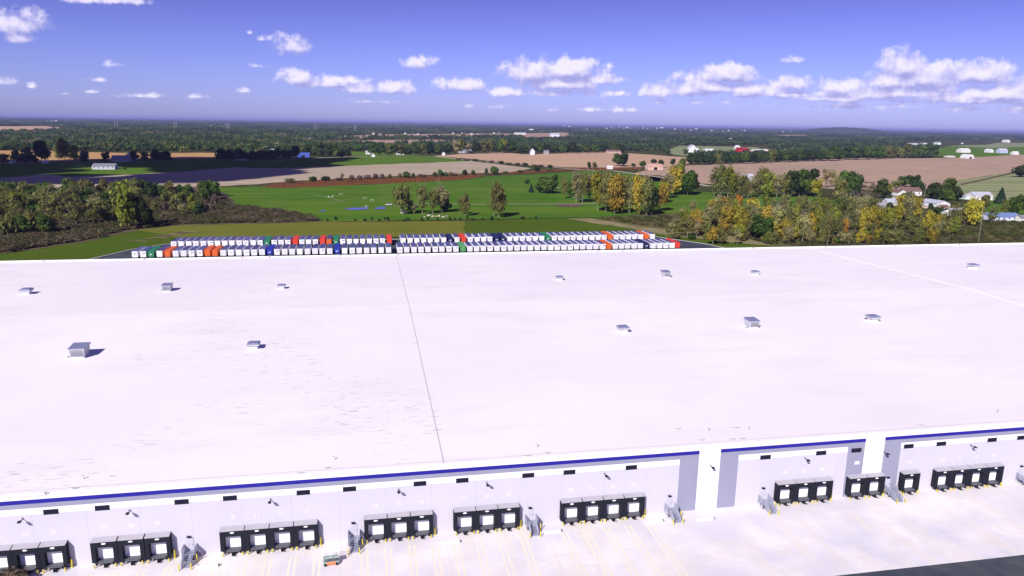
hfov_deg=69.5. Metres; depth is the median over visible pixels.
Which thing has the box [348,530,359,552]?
metal stairs
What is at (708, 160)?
leafy tree
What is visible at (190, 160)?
road
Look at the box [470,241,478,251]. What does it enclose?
box trailer
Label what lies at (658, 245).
box trailer
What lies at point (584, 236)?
box trailer
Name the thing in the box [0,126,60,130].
field
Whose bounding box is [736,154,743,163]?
leafy tree
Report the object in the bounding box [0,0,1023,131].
sky
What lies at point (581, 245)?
box trailer
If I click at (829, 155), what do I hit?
leafy tree
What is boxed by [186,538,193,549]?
personnel door
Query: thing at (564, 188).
leafy tree
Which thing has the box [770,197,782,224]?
bare tree
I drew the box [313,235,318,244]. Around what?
box trailer
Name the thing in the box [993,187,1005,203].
spruce tree
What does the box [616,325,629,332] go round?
rooftop vent
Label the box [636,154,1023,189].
field
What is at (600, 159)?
field
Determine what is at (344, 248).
box trailer
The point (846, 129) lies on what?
hill
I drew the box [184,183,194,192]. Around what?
leafy tree
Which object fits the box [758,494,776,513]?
metal stairs
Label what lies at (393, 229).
dry grass
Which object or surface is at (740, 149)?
house
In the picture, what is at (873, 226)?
leafy tree
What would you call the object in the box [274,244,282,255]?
box trailer
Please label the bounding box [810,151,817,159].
leafy tree
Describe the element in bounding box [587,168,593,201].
bare tree
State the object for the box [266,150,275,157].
leafy tree
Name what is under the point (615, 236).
box trailer
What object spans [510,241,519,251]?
box trailer
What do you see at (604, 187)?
leafy tree
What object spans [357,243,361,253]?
box trailer
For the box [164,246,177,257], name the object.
box trailer
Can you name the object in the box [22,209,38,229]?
leafy tree
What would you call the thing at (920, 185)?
leafy tree
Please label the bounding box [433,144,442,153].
leafy tree
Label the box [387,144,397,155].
leafy tree
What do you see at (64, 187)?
leafy tree
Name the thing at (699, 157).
leafy tree
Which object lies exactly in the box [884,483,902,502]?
metal stairs
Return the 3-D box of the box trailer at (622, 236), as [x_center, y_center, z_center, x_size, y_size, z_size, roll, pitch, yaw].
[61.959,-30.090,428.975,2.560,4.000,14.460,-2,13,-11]
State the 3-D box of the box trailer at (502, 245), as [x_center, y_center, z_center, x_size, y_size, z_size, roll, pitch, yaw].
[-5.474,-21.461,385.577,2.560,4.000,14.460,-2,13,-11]
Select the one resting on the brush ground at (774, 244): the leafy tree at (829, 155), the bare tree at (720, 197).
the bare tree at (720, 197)
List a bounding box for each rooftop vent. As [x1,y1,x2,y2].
[18,287,33,294]
[246,340,260,349]
[277,284,285,288]
[555,275,563,279]
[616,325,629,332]
[750,270,760,274]
[865,314,881,321]
[966,263,979,268]
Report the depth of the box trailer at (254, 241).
384.30 m
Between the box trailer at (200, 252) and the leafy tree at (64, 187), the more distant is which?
the leafy tree at (64, 187)
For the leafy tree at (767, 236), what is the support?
on the brush ground at (774, 244)
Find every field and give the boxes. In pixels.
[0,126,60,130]
[0,150,216,163]
[0,161,530,187]
[260,174,483,187]
[319,140,455,143]
[345,132,568,137]
[437,152,687,167]
[486,167,640,173]
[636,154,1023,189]
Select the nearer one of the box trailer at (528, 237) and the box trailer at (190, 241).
the box trailer at (190, 241)
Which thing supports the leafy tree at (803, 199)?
on the brush ground at (774, 244)
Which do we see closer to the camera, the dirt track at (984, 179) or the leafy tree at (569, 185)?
the leafy tree at (569, 185)
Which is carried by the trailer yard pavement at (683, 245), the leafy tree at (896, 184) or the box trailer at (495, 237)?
the box trailer at (495, 237)
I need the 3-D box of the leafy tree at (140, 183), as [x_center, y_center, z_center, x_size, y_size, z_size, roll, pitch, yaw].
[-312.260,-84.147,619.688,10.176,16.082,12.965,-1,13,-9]
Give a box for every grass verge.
[0,221,463,260]
[463,217,771,247]
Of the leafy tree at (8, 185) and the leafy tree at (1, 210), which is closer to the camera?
the leafy tree at (1, 210)
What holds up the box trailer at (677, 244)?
on the trailer yard pavement at (683, 245)
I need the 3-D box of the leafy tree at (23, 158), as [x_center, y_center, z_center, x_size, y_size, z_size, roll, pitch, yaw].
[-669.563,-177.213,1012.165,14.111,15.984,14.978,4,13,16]
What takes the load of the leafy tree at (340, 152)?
on the meadow at (319, 162)
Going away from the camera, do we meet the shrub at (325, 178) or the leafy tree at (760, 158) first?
the shrub at (325, 178)
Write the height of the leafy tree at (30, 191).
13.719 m
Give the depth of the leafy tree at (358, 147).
1603.58 m
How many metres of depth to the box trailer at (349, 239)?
391.76 m
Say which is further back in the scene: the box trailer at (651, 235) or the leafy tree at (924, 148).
the leafy tree at (924, 148)
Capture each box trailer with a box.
[132,246,145,257]
[140,246,153,257]
[148,246,161,257]
[156,246,169,257]
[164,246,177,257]
[171,237,182,245]
[173,246,185,257]
[178,237,189,245]
[180,245,192,257]
[186,237,196,245]
[188,246,200,256]
[193,237,203,246]
[197,245,208,256]
[201,237,210,246]
[204,245,215,256]
[208,237,217,245]
[212,245,222,256]
[215,236,224,245]
[220,245,230,256]
[222,236,231,246]
[228,245,238,256]
[229,236,238,245]
[236,236,245,245]
[236,245,245,256]
[243,236,251,245]
[243,245,253,256]
[250,236,259,245]
[251,245,260,255]
[257,236,265,245]
[259,244,267,255]
[264,236,272,246]
[267,244,275,255]
[271,236,279,245]
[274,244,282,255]
[278,236,285,245]
[282,244,289,255]
[285,236,292,246]
[289,244,296,255]
[293,235,299,246]
[297,244,304,255]
[299,235,305,243]
[305,244,311,254]
[306,235,312,243]
[312,244,319,254]
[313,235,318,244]
[319,244,325,254]
[320,235,325,244]
[326,235,332,245]
[327,244,333,254]
[333,235,338,245]
[334,243,340,254]
[340,235,345,245]
[342,243,347,254]
[347,235,351,244]
[350,243,355,254]
[353,235,358,244]
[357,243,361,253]
[360,235,364,244]
[364,243,368,253]
[367,235,371,243]
[371,243,375,253]
[373,234,378,244]
[378,243,383,253]
[380,234,384,244]
[385,243,390,253]
[386,234,391,244]
[396,243,402,253]
[400,234,405,243]
[403,242,408,253]
[406,234,412,244]
[410,242,416,253]
[413,234,418,243]
[417,242,423,252]
[419,234,425,243]
[424,242,430,252]
[426,234,432,243]
[431,242,437,252]
[432,234,438,242]
[437,242,444,252]
[439,234,445,243]
[444,242,451,252]
[445,234,452,242]
[450,242,458,252]
[452,233,458,243]
[457,241,465,252]
[458,233,465,242]
[464,242,472,252]
[465,233,472,241]
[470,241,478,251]
[471,233,479,242]
[477,241,485,251]
[478,233,485,242]
[484,233,491,241]
[484,241,492,251]
[490,233,498,241]
[490,241,499,251]
[496,233,505,241]
[497,241,505,251]
[503,233,511,241]
[503,241,512,251]
[509,232,517,241]
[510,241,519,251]
[515,232,524,240]
[516,241,525,251]
[522,232,531,241]
[522,241,532,250]
[528,232,537,240]
[529,241,539,250]
[534,232,543,240]
[535,240,546,250]
[540,232,550,240]
[542,240,553,250]
[546,232,556,240]
[548,240,559,250]
[553,232,562,240]
[555,240,566,250]
[559,232,569,239]
[561,240,572,250]
[564,232,575,239]
[567,240,578,250]
[571,232,581,240]
[573,240,584,250]
[577,231,587,239]
[580,240,591,249]
[583,231,594,240]
[586,240,597,249]
[589,231,600,239]
[593,240,605,249]
[595,231,606,239]
[599,240,611,249]
[601,231,612,239]
[605,239,617,249]
[607,231,618,239]
[611,239,623,249]
[613,231,624,239]
[617,239,629,249]
[618,231,630,238]
[623,239,636,249]
[624,231,636,238]
[629,239,642,248]
[630,231,642,239]
[635,239,648,248]
[636,231,648,239]
[642,230,654,238]
[642,239,655,248]
[648,239,661,248]
[654,239,667,248]
[660,239,674,248]
[665,238,679,248]
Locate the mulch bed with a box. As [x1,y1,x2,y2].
[556,204,582,206]
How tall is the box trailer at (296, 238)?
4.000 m
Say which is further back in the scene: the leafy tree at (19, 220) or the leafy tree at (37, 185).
the leafy tree at (37, 185)
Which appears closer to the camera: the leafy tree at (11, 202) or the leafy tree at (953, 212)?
the leafy tree at (11, 202)
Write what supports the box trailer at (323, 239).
on the trailer yard pavement at (683, 245)
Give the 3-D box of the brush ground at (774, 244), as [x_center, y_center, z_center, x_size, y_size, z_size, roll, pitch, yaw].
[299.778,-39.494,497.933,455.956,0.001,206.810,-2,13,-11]
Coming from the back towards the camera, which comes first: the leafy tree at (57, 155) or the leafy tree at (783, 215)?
the leafy tree at (57, 155)
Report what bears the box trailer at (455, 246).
on the trailer yard pavement at (683, 245)
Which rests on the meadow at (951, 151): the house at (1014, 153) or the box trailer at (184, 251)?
the house at (1014, 153)
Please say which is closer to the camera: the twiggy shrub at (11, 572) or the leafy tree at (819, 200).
the twiggy shrub at (11, 572)
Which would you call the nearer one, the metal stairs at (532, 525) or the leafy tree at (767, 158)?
the metal stairs at (532, 525)
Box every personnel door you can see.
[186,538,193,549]
[351,524,356,535]
[527,509,532,519]
[667,497,672,507]
[760,489,765,498]
[884,478,890,487]
[1017,467,1023,476]
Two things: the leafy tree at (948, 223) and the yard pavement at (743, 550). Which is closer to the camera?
the yard pavement at (743, 550)
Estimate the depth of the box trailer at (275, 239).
385.40 m
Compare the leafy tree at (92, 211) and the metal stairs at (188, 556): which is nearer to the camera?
the metal stairs at (188, 556)
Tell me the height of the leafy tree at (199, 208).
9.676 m
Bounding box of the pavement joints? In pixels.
[36,483,1023,575]
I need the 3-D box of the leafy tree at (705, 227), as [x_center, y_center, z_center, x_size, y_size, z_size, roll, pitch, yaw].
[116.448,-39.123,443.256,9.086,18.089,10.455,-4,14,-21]
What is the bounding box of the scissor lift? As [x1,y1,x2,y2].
[322,547,338,566]
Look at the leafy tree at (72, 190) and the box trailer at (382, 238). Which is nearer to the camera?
the box trailer at (382, 238)
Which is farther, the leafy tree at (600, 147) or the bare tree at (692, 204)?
the leafy tree at (600, 147)
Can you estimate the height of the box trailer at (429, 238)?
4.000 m
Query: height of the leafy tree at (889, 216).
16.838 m
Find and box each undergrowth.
[265,175,477,186]
[811,178,878,209]
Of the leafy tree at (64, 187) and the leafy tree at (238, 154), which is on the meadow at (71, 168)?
the leafy tree at (238, 154)
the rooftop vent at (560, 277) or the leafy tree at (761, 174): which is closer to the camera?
the rooftop vent at (560, 277)
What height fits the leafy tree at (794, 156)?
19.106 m
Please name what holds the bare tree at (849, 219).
on the brush ground at (774, 244)
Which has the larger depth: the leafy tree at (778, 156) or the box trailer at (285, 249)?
the leafy tree at (778, 156)
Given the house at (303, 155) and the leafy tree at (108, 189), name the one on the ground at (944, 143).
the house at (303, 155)
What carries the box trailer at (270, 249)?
on the trailer yard pavement at (683, 245)
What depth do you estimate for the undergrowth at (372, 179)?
820.92 m
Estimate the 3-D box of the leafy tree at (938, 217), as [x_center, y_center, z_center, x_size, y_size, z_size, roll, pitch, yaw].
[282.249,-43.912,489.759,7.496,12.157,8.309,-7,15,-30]
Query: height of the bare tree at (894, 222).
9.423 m
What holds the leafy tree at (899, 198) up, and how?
on the brush ground at (774, 244)
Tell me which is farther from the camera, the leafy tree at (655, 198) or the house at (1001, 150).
the house at (1001, 150)
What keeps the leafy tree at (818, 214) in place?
on the brush ground at (774, 244)
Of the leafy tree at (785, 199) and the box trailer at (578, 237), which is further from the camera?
the leafy tree at (785, 199)
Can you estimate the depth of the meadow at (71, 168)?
981.30 m
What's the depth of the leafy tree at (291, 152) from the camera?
1251.36 m
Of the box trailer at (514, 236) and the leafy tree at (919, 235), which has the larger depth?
the leafy tree at (919, 235)
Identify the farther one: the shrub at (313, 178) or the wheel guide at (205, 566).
the shrub at (313, 178)
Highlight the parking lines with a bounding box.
[83,523,688,575]
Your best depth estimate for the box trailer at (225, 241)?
380.48 m
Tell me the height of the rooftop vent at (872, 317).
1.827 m
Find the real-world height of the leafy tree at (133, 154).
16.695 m
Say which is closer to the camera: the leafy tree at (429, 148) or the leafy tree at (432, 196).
the leafy tree at (432, 196)
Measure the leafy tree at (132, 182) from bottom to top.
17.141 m
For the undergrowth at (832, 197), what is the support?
on the field at (929, 171)
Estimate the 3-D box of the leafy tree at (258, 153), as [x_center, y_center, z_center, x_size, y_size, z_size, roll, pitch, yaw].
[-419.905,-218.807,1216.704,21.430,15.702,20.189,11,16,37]
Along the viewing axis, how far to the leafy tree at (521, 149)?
1596.12 m
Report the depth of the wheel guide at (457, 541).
117.62 m
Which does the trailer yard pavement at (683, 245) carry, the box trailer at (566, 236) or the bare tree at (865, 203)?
the box trailer at (566, 236)
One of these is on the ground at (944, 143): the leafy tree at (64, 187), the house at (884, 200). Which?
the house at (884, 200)
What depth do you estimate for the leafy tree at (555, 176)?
744.43 m
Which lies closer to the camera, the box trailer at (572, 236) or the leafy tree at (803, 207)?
the box trailer at (572, 236)
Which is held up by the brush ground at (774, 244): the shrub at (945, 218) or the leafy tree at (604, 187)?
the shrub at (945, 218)
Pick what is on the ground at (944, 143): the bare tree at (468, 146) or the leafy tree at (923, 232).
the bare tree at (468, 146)
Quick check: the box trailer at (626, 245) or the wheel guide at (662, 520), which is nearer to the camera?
the wheel guide at (662, 520)
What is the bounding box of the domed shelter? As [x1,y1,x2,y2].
[960,154,973,158]
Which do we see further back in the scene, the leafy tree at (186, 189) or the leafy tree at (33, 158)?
the leafy tree at (33, 158)
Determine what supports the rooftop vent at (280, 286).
on the warehouse
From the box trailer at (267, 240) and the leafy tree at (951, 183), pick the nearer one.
the box trailer at (267, 240)
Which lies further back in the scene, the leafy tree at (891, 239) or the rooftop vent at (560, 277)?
the leafy tree at (891, 239)
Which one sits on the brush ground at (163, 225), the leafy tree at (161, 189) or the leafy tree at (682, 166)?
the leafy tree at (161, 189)
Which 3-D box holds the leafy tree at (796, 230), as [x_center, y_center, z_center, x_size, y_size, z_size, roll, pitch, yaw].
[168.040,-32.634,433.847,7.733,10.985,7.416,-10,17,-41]
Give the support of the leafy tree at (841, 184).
on the ground at (944, 143)
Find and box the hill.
[797,127,900,133]
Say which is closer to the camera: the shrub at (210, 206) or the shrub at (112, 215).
the shrub at (112, 215)
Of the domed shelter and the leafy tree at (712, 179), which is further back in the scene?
the domed shelter
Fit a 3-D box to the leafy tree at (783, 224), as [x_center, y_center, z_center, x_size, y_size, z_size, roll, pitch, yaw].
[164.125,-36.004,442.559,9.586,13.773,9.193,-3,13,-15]
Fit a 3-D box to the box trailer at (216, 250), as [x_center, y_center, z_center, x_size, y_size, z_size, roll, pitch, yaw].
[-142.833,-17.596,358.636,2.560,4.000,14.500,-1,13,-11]
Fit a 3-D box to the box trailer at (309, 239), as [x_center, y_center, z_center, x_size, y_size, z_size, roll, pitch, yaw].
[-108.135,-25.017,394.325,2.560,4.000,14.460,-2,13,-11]
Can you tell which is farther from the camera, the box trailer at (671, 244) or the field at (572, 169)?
the field at (572, 169)
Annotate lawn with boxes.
[219,170,837,221]
[963,201,1023,214]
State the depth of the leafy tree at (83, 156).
1039.36 m
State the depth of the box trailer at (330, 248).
362.77 m
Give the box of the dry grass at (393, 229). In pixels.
[135,221,465,237]
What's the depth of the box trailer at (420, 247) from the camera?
370.76 m
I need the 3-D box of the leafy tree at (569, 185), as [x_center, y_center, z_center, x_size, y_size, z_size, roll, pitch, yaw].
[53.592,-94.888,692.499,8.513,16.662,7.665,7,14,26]
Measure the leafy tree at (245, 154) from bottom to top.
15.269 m
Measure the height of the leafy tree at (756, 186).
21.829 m
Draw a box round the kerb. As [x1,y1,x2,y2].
[91,236,723,258]
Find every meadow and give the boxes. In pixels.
[0,159,253,177]
[237,156,464,167]
[350,151,420,155]
[669,146,760,156]
[717,147,785,153]
[935,145,1023,157]
[956,172,1023,200]
[960,143,1023,147]
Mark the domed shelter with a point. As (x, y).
(968, 156)
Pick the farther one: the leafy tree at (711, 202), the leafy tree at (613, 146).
the leafy tree at (613, 146)
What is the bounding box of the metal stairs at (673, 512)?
[664,502,680,522]
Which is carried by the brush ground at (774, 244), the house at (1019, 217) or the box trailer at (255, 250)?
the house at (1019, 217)
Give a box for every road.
[30,160,260,163]
[276,155,708,185]
[838,555,1023,575]
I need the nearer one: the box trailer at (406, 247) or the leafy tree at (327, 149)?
the box trailer at (406, 247)
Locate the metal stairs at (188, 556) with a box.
[181,543,196,568]
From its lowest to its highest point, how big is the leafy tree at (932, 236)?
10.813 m
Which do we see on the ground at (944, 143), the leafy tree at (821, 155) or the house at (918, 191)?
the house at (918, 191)
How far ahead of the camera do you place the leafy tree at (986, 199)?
578.23 m
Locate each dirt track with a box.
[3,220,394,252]
[567,218,773,246]
[957,173,1011,184]
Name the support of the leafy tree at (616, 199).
on the lawn at (522, 200)
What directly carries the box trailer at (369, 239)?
on the trailer yard pavement at (683, 245)
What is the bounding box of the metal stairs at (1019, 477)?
[1015,472,1023,484]
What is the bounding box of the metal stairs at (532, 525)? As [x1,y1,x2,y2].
[525,514,538,535]
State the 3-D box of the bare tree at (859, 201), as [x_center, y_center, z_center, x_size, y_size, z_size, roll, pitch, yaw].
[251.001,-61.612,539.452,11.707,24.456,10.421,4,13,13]
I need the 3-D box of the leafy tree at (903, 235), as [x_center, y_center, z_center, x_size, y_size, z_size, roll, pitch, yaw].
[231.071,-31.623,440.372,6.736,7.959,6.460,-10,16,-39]
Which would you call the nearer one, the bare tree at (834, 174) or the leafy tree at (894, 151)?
the bare tree at (834, 174)
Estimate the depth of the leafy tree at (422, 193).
529.07 m
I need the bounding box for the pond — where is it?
[347,207,367,209]
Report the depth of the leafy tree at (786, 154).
1411.94 m
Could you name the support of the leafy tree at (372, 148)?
on the meadow at (356, 153)
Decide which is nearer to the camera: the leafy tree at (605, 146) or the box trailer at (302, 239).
the box trailer at (302, 239)
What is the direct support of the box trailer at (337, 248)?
on the trailer yard pavement at (683, 245)
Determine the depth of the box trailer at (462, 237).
405.46 m
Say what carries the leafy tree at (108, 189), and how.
on the brush ground at (163, 225)
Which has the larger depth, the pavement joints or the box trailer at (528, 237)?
the box trailer at (528, 237)
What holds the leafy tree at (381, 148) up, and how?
on the meadow at (356, 153)
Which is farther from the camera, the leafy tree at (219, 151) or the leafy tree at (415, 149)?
the leafy tree at (415, 149)
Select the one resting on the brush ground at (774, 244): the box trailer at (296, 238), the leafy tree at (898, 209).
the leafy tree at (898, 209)
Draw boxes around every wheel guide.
[195,563,218,567]
[439,539,459,543]
[542,529,561,532]
[645,519,663,522]
[696,517,714,520]
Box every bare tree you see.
[87,188,105,202]
[177,201,186,213]
[409,201,417,212]
[429,181,449,212]
[450,136,460,152]
[464,143,471,151]
[570,166,582,200]
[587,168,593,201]
[625,178,634,212]
[661,167,676,192]
[668,215,681,232]
[689,200,697,210]
[692,218,702,236]
[703,203,716,226]
[713,191,724,202]
[733,166,743,192]
[733,227,742,242]
[745,176,756,196]
[748,202,760,222]
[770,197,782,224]
[772,168,785,196]
[774,199,789,209]
[782,225,796,243]
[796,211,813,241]
[802,230,816,240]
[821,163,832,187]
[829,166,838,184]
[837,229,847,241]
[841,212,852,224]
[845,229,853,242]
[852,189,864,217]
[858,188,872,210]
[877,197,887,219]
[892,218,898,227]
[902,186,917,217]
[932,221,944,231]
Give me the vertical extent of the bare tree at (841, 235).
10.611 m
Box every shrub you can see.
[0,213,18,234]
[0,566,29,575]
[32,190,46,198]
[54,187,65,205]
[106,208,118,220]
[160,192,168,201]
[160,201,169,210]
[205,203,214,210]
[210,194,218,203]
[284,178,295,181]
[309,176,316,180]
[321,176,329,180]
[402,171,410,177]
[490,166,498,173]
[674,232,680,238]
[727,223,734,235]
[747,221,752,234]
[819,236,829,243]
[833,237,841,242]
[933,206,946,214]
[941,212,949,227]
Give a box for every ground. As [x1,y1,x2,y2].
[0,116,1023,243]
[0,187,319,253]
[599,211,1023,246]
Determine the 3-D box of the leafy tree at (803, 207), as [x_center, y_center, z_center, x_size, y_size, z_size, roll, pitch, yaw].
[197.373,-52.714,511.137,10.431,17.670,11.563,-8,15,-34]
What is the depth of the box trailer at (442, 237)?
401.69 m
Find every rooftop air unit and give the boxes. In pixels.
[67,342,90,358]
[160,283,172,291]
[660,270,670,276]
[743,317,759,327]
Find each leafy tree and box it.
[0,153,10,162]
[0,190,10,212]
[0,200,7,217]
[3,198,23,218]
[4,182,14,192]
[7,189,25,213]
[8,203,23,214]
[10,150,19,163]
[11,213,31,231]
[16,180,32,192]
[17,145,34,154]
[18,153,29,162]
[20,191,29,208]
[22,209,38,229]
[24,188,36,196]
[25,192,42,208]
[26,203,41,213]
[28,154,38,162]
[32,140,51,160]
[34,213,54,231]
[35,183,45,189]
[36,198,51,214]
[37,183,57,199]
[38,183,53,202]
[40,206,62,230]
[47,184,65,207]
[47,195,64,217]
[53,143,62,159]
[55,137,68,159]
[55,184,69,190]
[60,178,74,186]
[61,193,85,223]
[63,190,71,203]
[64,180,81,202]
[64,194,82,211]
[66,143,79,161]
[68,180,81,193]
[77,151,89,163]
[78,178,88,192]
[78,188,93,203]
[81,178,94,193]
[82,198,100,222]
[92,198,109,219]
[95,178,108,191]
[97,190,112,210]
[101,152,109,158]
[105,186,117,202]
[109,179,136,229]
[110,182,124,189]
[126,195,137,221]
[127,177,137,187]
[129,150,139,160]
[129,186,142,196]
[135,178,144,193]
[135,195,149,225]
[138,209,154,223]
[140,151,149,159]
[142,181,158,197]
[150,149,161,160]
[150,200,159,210]
[157,185,167,194]
[158,150,169,159]
[164,181,178,196]
[168,198,176,210]
[175,192,186,202]
[176,184,182,192]
[179,185,190,195]
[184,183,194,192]
[187,192,196,210]
[192,202,204,213]
[198,181,213,199]
[209,181,220,195]
[214,148,224,158]
[220,150,228,158]
[226,149,235,158]
[234,149,243,158]
[241,151,249,157]
[247,151,256,158]
[254,150,261,159]
[260,149,267,159]
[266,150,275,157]
[272,148,280,158]
[280,149,288,158]
[288,150,297,157]
[291,144,300,158]
[303,144,312,152]
[313,141,323,153]
[322,143,333,156]
[332,144,337,150]
[336,148,346,156]
[345,149,351,155]
[353,143,363,150]
[368,141,376,153]
[376,141,386,153]
[384,143,391,155]
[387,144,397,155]
[391,183,411,213]
[395,144,403,154]
[403,146,413,153]
[411,142,419,153]
[414,182,428,213]
[419,144,426,154]
[426,142,433,154]
[428,187,437,209]
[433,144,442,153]
[440,198,452,210]
[443,144,452,152]
[457,139,464,153]
[457,194,463,211]
[459,192,471,215]
[471,141,481,153]
[479,139,488,152]
[487,138,494,150]
[487,191,495,211]
[490,180,507,217]
[493,141,503,151]
[499,138,507,151]
[506,140,516,151]
[516,144,525,153]
[536,142,543,153]
[536,176,558,192]
[544,144,549,151]
[549,144,558,152]
[551,174,558,184]
[557,146,566,152]
[561,175,567,195]
[563,144,569,152]
[566,178,572,194]
[569,142,577,152]
[576,170,591,202]
[582,144,590,152]
[590,145,598,152]
[590,169,603,210]
[596,144,603,152]
[599,169,613,211]
[602,143,609,151]
[606,171,624,213]
[610,141,618,149]
[612,153,620,165]
[617,143,625,151]
[617,153,628,164]
[618,171,630,209]
[631,172,646,214]
[640,175,655,215]
[643,185,659,214]
[654,183,670,210]
[659,181,669,197]
[665,164,682,192]
[670,216,682,232]
[674,161,685,187]
[678,208,690,221]
[681,170,696,194]
[681,214,697,236]
[685,152,694,163]
[689,207,702,229]
[691,170,699,193]
[694,152,704,163]
[695,214,708,233]
[699,209,713,232]
[702,155,711,164]
[705,225,719,243]
[707,199,716,209]
[708,154,716,163]
[708,165,718,195]
[712,200,726,220]
[713,153,721,163]
[714,164,727,192]
[718,201,735,233]
[718,227,727,243]
[721,152,731,161]
[721,196,730,203]
[722,164,736,196]
[727,197,740,224]
[728,193,737,202]
[729,154,738,163]
[732,193,743,205]
[732,207,749,231]
[733,225,746,238]
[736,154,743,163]
[737,173,750,196]
[740,152,750,162]
[743,201,753,220]
[746,196,761,209]
[748,152,757,161]
[749,214,774,236]
[750,175,760,196]
[755,154,765,162]
[756,165,768,194]
[760,170,776,195]
[761,153,770,162]
[761,204,773,218]
[762,193,777,208]
[762,232,770,242]
[764,230,773,243]
[768,149,777,161]
[772,231,778,237]
[774,151,783,160]
[777,208,786,224]
[777,216,794,236]
[778,193,791,210]
[779,172,791,192]
[780,150,791,160]
[781,226,794,239]
[784,170,799,193]
[784,201,795,222]
[788,152,800,160]
[790,199,804,217]
[791,202,802,223]
[793,223,804,239]
[795,150,805,160]
[795,169,810,194]
[796,194,808,213]
[802,150,813,159]
[803,168,819,195]
[806,210,817,234]
[807,203,821,213]
[809,194,826,212]
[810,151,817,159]
[810,179,823,195]
[813,207,825,229]
[814,150,826,160]
[816,215,827,236]
[821,150,833,159]
[823,197,832,215]
[825,209,833,244]
[826,205,842,226]
[828,145,839,160]
[828,213,839,231]
[833,177,847,198]
[834,217,845,233]
[835,170,859,194]
[835,193,848,216]
[837,151,844,158]
[842,188,857,217]
[842,218,848,231]
[843,144,851,157]
[849,146,860,158]
[851,171,864,193]
[851,213,859,226]
[853,149,864,157]
[856,229,865,242]
[857,207,875,230]
[862,146,872,157]
[866,233,873,243]
[868,195,878,207]
[868,204,885,229]
[868,222,878,233]
[870,147,880,158]
[873,178,889,196]
[874,228,883,239]
[876,145,887,158]
[878,219,886,228]
[879,229,891,242]
[881,205,896,229]
[884,146,894,158]
[884,229,896,242]
[886,183,892,195]
[891,147,898,156]
[891,180,901,187]
[892,230,901,243]
[893,204,903,221]
[894,192,908,215]
[896,147,905,157]
[897,175,911,185]
[898,230,905,238]
[901,191,915,198]
[902,211,915,230]
[903,143,912,154]
[907,192,924,217]
[908,216,921,233]
[909,148,919,156]
[909,174,920,186]
[913,231,924,241]
[915,180,925,189]
[916,145,929,157]
[919,226,926,237]
[921,209,935,227]
[924,182,939,198]
[926,147,934,156]
[926,227,940,243]
[928,144,939,154]
[932,213,944,226]
[933,183,949,197]
[938,188,956,201]
[942,220,954,234]
[943,177,956,189]
[948,203,964,223]
[949,215,961,234]
[952,186,964,200]
[959,205,970,224]
[963,196,984,225]
[977,203,986,223]
[980,194,991,210]
[985,202,999,221]
[999,199,1009,212]
[1007,194,1023,212]
[1011,164,1023,176]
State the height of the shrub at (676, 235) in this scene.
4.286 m
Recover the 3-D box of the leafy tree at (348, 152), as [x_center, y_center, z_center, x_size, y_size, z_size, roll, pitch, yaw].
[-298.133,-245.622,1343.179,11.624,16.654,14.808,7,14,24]
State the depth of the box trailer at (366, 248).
365.37 m
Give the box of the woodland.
[0,117,1023,157]
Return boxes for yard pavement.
[3,481,1023,575]
[94,237,720,258]
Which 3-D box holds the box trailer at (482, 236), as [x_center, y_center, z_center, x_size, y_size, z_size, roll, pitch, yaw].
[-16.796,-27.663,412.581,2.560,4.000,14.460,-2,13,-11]
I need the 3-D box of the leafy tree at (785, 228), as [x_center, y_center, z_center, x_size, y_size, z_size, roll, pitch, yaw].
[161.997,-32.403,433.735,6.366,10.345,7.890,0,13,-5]
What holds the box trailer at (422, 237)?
on the trailer yard pavement at (683, 245)
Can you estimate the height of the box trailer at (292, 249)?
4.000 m
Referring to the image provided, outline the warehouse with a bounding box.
[0,243,1023,573]
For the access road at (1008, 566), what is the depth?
112.70 m
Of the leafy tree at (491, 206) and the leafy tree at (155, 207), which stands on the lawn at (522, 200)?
the leafy tree at (491, 206)
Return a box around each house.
[92,163,118,169]
[111,155,131,161]
[297,153,309,157]
[458,149,472,152]
[550,133,559,136]
[606,150,620,152]
[645,164,662,169]
[687,148,698,152]
[735,147,747,151]
[881,198,897,204]
[888,188,906,195]
[896,187,922,195]
[920,198,950,206]
[956,148,970,152]
[966,192,992,199]
[982,213,1018,220]
[984,149,993,152]
[996,148,1007,152]
[1010,151,1018,154]
[1015,215,1023,220]
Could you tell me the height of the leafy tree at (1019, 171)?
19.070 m
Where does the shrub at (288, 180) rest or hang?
on the field at (297, 184)
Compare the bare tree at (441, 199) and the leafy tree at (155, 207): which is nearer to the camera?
the leafy tree at (155, 207)
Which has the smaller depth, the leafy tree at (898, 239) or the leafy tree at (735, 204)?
the leafy tree at (898, 239)
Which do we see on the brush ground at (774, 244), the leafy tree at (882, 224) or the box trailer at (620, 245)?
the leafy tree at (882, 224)
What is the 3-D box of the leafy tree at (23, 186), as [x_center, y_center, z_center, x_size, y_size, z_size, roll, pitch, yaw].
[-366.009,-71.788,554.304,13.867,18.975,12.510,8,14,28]

